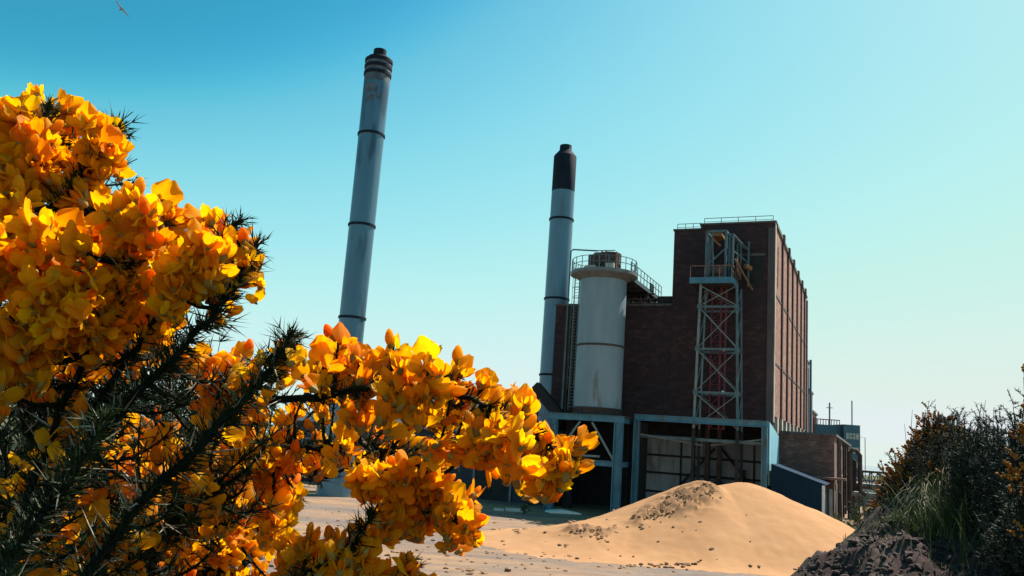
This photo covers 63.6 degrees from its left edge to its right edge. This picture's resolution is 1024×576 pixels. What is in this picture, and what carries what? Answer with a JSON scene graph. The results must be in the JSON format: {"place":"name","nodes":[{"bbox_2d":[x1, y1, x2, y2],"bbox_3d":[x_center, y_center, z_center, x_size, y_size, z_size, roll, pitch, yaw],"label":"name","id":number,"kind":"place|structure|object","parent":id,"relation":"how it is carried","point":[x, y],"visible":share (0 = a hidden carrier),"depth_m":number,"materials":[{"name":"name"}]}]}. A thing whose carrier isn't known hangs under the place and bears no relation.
{"place":"outdoors","nodes":[
{"label":"outdoors","id":0,"kind":"place"},
{"bbox_2d":[116,0,129,16],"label":"gull","id":1,"kind":"object","parent":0,"point":[121,9],"visible":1,"depth_m":75.28,"materials":[{"name":"white"}]},
{"bbox_2d":[35,412,894,475],"bbox_3d":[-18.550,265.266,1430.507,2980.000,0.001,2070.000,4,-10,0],"label":"sea","id":2,"kind":"structure","parent":0,"point":[872,468],"depth_m":903.54,"materials":[{"name":"teal"}]},
{"bbox_2d":[0,416,998,575],"bbox_3d":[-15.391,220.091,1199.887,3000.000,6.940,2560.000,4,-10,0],"label":"ground","id":3,"kind":"structure","parent":0,"point":[318,510],"depth_m":40.19,"materials":[{"name":"beige sand"}]},
{"bbox_2d":[0,82,599,575],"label":"gorse bush","id":4,"kind":"object","parent":3,"relation":"on","point":[102,288],"visible":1,"depth_m":0.52,"materials":[{"name":"petal"},{"name":"green spiny foliage"},{"name":"woody bark stem"}]},
{"bbox_2d":[316,48,392,496],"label":"chimney","id":5,"kind":"object","parent":3,"relation":"on","point":[378,66],"visible":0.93,"depth_m":76.50,"materials":[{"name":"grey metal"}]},
{"bbox_2d":[282,412,578,505],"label":"shed","id":6,"kind":"structure","parent":3,"relation":"on","point":[497,490],"depth_m":81.40,"materials":[{"name":"metal"}]},
{"bbox_2d":[299,437,317,481],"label":"door","id":7,"kind":"structure","parent":6,"relation":"in","point":[304,479],"depth_m":89.75,"materials":[{"name":"grey metal"}]},
{"bbox_2d":[472,466,511,501],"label":"door","id":8,"kind":"structure","parent":6,"relation":"in","point":[497,491],"depth_m":80.45,"materials":[{"name":"blue metal"}]},
{"bbox_2d":[269,508,618,574],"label":"rubble","id":9,"kind":"object","parent":3,"relation":"on","point":[470,570],"visible":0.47,"depth_m":42.97,"materials":[{"name":"stone"}]},
{"bbox_2d":[494,508,522,511],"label":"concrete block","id":10,"kind":"object","parent":3,"relation":"on","point":[509,509],"depth_m":69.28,"materials":[{"name":"grey concrete"}]},
{"bbox_2d":[520,503,530,513],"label":"weed","id":11,"kind":"object","parent":3,"relation":"on","point":[524,508],"visible":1,"depth_m":67.76,"materials":[{"name":"green plant"}]},
{"bbox_2d":[528,382,564,505],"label":"inclined conveyor","id":12,"kind":"object","parent":3,"relation":"on","point":[547,400],"visible":0.34,"depth_m":78.11,"materials":[{"name":"grey metal"}]},
{"bbox_2d":[538,144,576,423],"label":"chimney","id":13,"kind":"object","parent":3,"relation":"on","point":[561,219],"visible":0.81,"depth_m":94.57,"materials":[{"name":"metal"}]},
{"bbox_2d":[545,509,581,514],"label":"metal sheet","id":14,"kind":"object","parent":3,"relation":"on","point":[560,511],"visible":1,"depth_m":70.58,"materials":[{"name":"white paint"}]},
{"bbox_2d":[543,412,633,511],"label":"silo platform","id":15,"kind":"structure","parent":3,"relation":"on","point":[616,464],"depth_m":72.42,"materials":[{"name":"blue paint"}]},
{"bbox_2d":[561,249,637,415],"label":"silo","id":16,"kind":"object","parent":15,"relation":"on","point":[603,278],"visible":0.98,"depth_m":74.78,"materials":[{"name":"paint"}]},
{"bbox_2d":[551,296,673,430],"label":"brick wing","id":17,"kind":"structure","parent":3,"relation":"on","point":[646,365],"depth_m":79.45,"materials":[{"name":"brown brick"}]},
{"bbox_2d":[626,262,661,303],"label":"elevated walkway","id":18,"kind":"structure","parent":17,"relation":"on","point":[637,289],"depth_m":82.26,"materials":[{"name":"grey metal"}]},
{"bbox_2d":[481,480,854,575],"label":"sand heap","id":19,"kind":"object","parent":3,"relation":"on","point":[736,527],"visible":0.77,"depth_m":47.62,"materials":[{"name":"beige sand"}]},
{"bbox_2d":[572,215,817,507],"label":"boiler house","id":20,"kind":"structure","parent":3,"relation":"on","point":[778,393],"depth_m":78.45,"materials":[{"name":"brick"}]},
{"bbox_2d":[742,256,763,285],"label":"hoist door","id":21,"kind":"structure","parent":20,"relation":"in","point":[756,276],"depth_m":76.49,"materials":[{"name":"grey metal"}]},
{"bbox_2d":[630,414,779,503],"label":"steel portal","id":22,"kind":"object","parent":3,"relation":"on","point":[641,436],"visible":0.73,"depth_m":72.87,"materials":[{"name":"blue paint"}]},
{"bbox_2d":[689,230,752,481],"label":"lattice tower","id":23,"kind":"structure","parent":3,"relation":"on","point":[714,279],"depth_m":74.27,"materials":[{"name":"metal"}]},
{"bbox_2d":[771,464,831,516],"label":"navy lean to","id":24,"kind":"object","parent":3,"relation":"on","point":[788,482],"visible":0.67,"depth_m":67.61,"materials":[{"name":"blue paint"}]},
{"bbox_2d":[779,431,850,521],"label":"brick annex","id":25,"kind":"object","parent":3,"relation":"on","point":[822,456],"visible":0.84,"depth_m":75.62,"materials":[{"name":"brick"}]},
{"bbox_2d":[836,484,836,514],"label":"window","id":26,"kind":"structure","parent":25,"relation":"in","point":[836,484],"depth_m":75.93,"materials":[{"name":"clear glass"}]},
{"bbox_2d":[814,401,859,477],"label":"office block","id":27,"kind":"structure","parent":3,"relation":"on","point":[844,431],"depth_m":126.16,"materials":[{"name":"metal"}]},
{"bbox_2d":[846,433,858,439],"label":"window","id":28,"kind":"structure","parent":27,"relation":"in","point":[848,436],"depth_m":125.58,"materials":[{"name":"grey glass"}]},
{"bbox_2d":[833,512,854,528],"bbox_3d":[23.943,17.495,60.100,2.072,2.504,1.907,4,-10,0],"label":"shrub","id":29,"kind":"object","parent":3,"relation":"on","point":[844,522],"visible":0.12,"depth_m":60.25,"materials":[{"name":"green plant"}]},
{"bbox_2d":[850,435,865,505],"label":"lamp post","id":30,"kind":"object","parent":3,"relation":"on","point":[865,463],"visible":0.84,"depth_m":108.23,"materials":[{"name":"grey metal"}]},
{"bbox_2d":[845,485,874,528],"bbox_3d":[27.557,17.499,64.273,3.116,4.484,3.038,4,-10,0],"label":"shrub","id":31,"kind":"object","parent":3,"relation":"on","point":[856,520],"visible":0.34,"depth_m":64.35,"materials":[{"name":"green plant"}]},
{"bbox_2d":[793,484,997,575],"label":"earth clods","id":32,"kind":"object","parent":3,"relation":"on","point":[909,559],"visible":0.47,"depth_m":7.49,"materials":[{"name":"brown soil"}]},
{"bbox_2d":[865,399,965,511],"bbox_3d":[4.574,1.975,9.366,1.015,1.430,1.138,4,-10,0],"label":"gorse bush","id":33,"kind":"object","parent":3,"relation":"on","point":[917,436],"visible":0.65,"depth_m":9.28,"materials":[{"name":"green plant"}]},
{"bbox_2d":[892,457,959,528],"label":"dry stalks","id":34,"kind":"object","parent":3,"relation":"on","point":[925,493],"visible":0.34,"depth_m":8.39,"materials":[{"name":"plant"}]},
{"bbox_2d":[904,400,985,452],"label":"bare twigs","id":35,"kind":"object","parent":3,"relation":"on","point":[935,412],"visible":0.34,"depth_m":9.57,"materials":[{"name":"brown plant"}]},
{"bbox_2d":[902,401,1006,486],"bbox_3d":[4.758,1.731,8.813,1.017,1.094,0.964,4,-10,0],"label":"bramble bush","id":36,"kind":"object","parent":3,"relation":"on","point":[933,457],"visible":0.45,"depth_m":8.86,"materials":[{"name":"plant"}]},
{"bbox_2d":[941,464,1010,542],"bbox_3d":[4.538,2.041,7.735,0.882,0.829,0.912,13,-14,-40],"label":"evergreen bush","id":37,"kind":"object","parent":3,"relation":"on","point":[969,508],"visible":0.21,"depth_m":7.72,"materials":[{"name":"green plant"}]},
{"bbox_2d":[939,404,1022,512],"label":"evergreen bush","id":38,"kind":"object","parent":3,"relation":"on","point":[962,458],"visible":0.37,"depth_m":8.06,"materials":[{"name":"green plant"}]},
{"bbox_2d":[965,476,1023,575],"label":"evergreen bush","id":39,"kind":"object","parent":3,"relation":"on","point":[1008,565],"visible":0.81,"depth_m":6.32,"materials":[{"name":"green plant"}]},
{"bbox_2d":[966,387,1023,546],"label":"evergreen bush","id":40,"kind":"object","parent":3,"relation":"on","point":[982,480],"visible":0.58,"depth_m":7.37,"materials":[{"name":"green plant"}]},
{"bbox_2d":[995,363,1023,563],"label":"gorse bush","id":41,"kind":"object","parent":3,"relation":"on","point":[1016,477],"visible":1,"depth_m":5.71,"materials":[{"name":"green plant"}]},
{"bbox_2d":[0,0,1023,466],"label":"sky","id":42,"kind":"structure","parent":0,"point":[883,139],"materials":[{"name":"blue"}]},
{"bbox_2d":[847,448,889,518],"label":"pipe bridge","id":43,"kind":"structure","parent":0,"point":[854,486],"depth_m":90.24,"materials":[{"name":"metal"}]},
{"bbox_2d":[857,481,885,504],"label":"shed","id":44,"kind":"structure","parent":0,"point":[868,490],"depth_m":119.15,"materials":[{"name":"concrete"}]},
{"bbox_2d":[838,412,1014,575],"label":"grass","id":45,"kind":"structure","parent":0,"point":[944,522],"depth_m":7.95,"materials":[{"name":"plant"}]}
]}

